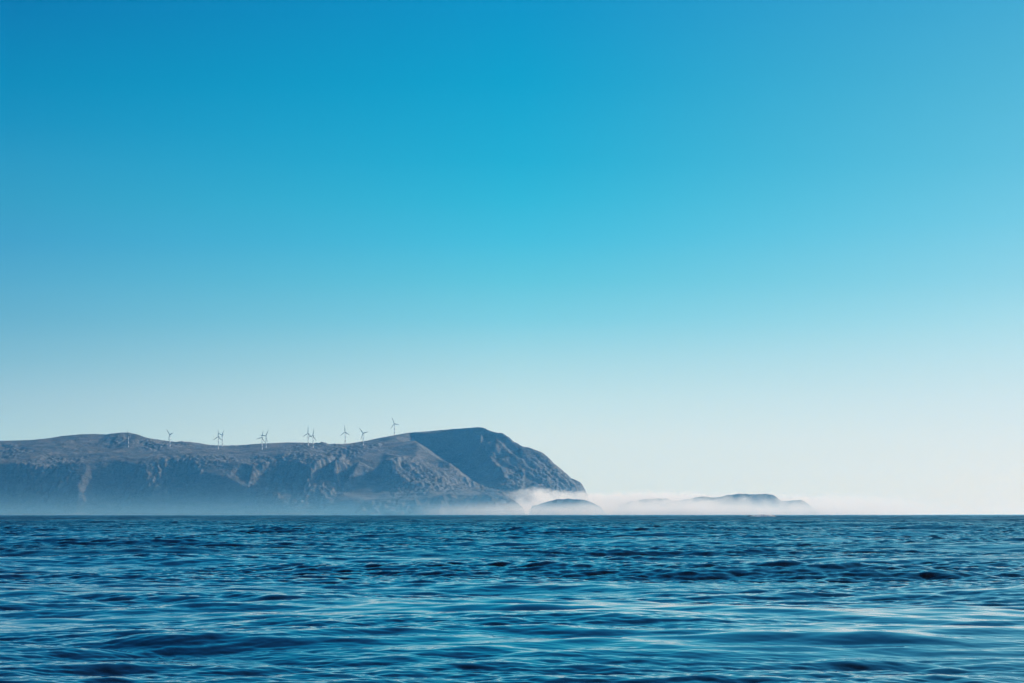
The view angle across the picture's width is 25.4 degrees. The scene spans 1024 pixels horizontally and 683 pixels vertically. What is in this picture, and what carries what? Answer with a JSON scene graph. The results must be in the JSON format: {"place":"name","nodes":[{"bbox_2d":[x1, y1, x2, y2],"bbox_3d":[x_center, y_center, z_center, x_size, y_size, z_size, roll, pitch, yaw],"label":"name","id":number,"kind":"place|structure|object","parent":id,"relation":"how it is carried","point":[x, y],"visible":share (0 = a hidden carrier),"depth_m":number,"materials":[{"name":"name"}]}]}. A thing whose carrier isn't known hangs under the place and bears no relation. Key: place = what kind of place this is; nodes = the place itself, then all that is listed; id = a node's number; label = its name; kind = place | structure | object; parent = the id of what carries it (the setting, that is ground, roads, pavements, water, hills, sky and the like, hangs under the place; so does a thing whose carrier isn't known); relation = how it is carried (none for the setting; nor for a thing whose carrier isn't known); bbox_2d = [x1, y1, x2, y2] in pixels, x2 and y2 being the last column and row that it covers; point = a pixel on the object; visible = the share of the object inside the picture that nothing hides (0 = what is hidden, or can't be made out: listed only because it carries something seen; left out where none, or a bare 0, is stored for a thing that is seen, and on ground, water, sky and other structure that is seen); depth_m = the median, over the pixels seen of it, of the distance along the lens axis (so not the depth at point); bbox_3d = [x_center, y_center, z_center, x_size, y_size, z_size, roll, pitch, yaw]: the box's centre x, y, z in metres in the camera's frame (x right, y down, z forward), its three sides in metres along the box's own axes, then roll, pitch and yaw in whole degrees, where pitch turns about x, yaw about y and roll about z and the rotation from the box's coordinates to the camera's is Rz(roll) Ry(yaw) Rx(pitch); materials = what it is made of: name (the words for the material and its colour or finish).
{"place":"outdoors","nodes":[
{"label":"outdoors","id":0,"kind":"place"},
{"bbox_2d":[0,427,589,514],"bbox_3d":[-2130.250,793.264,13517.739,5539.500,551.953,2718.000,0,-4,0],"label":"headland","id":1,"kind":"structure","parent":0,"point":[98,474],"depth_m":12693.75,"materials":[{"name":"grey stone"}]},
{"bbox_2d":[353,494,525,514],"bbox_3d":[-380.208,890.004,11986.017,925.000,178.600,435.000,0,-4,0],"label":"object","id":2,"kind":"structure","parent":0,"point":[479,504],"depth_m":11859.50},
{"bbox_2d":[0,514,1023,682],"bbox_3d":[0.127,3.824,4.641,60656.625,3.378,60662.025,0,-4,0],"label":"sea","id":3,"kind":"structure","parent":0,"point":[850,598],"depth_m":88.26,"materials":[{"name":"liquid"}]},
{"bbox_2d":[529,498,606,514],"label":"round islet","id":4,"kind":"object","parent":3,"relation":"in","point":[567,506],"visible":0.8,"depth_m":11762.02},
{"bbox_2d":[754,514,771,516],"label":"surf","id":5,"kind":"structure","parent":3,"relation":"on","point":[765,515],"depth_m":2787.25,"materials":[{"name":"white liquid"}]},
{"bbox_2d":[0,0,1023,514],"label":"sky","id":6,"kind":"structure","parent":0,"point":[674,250],"materials":[{"name":"blue"}]},
{"bbox_2d":[614,494,819,514],"bbox_3d":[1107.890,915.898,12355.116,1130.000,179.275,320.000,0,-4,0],"label":"island","id":7,"kind":"structure","parent":0,"point":[748,504],"depth_m":12261.14,"materials":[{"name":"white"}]}
]}

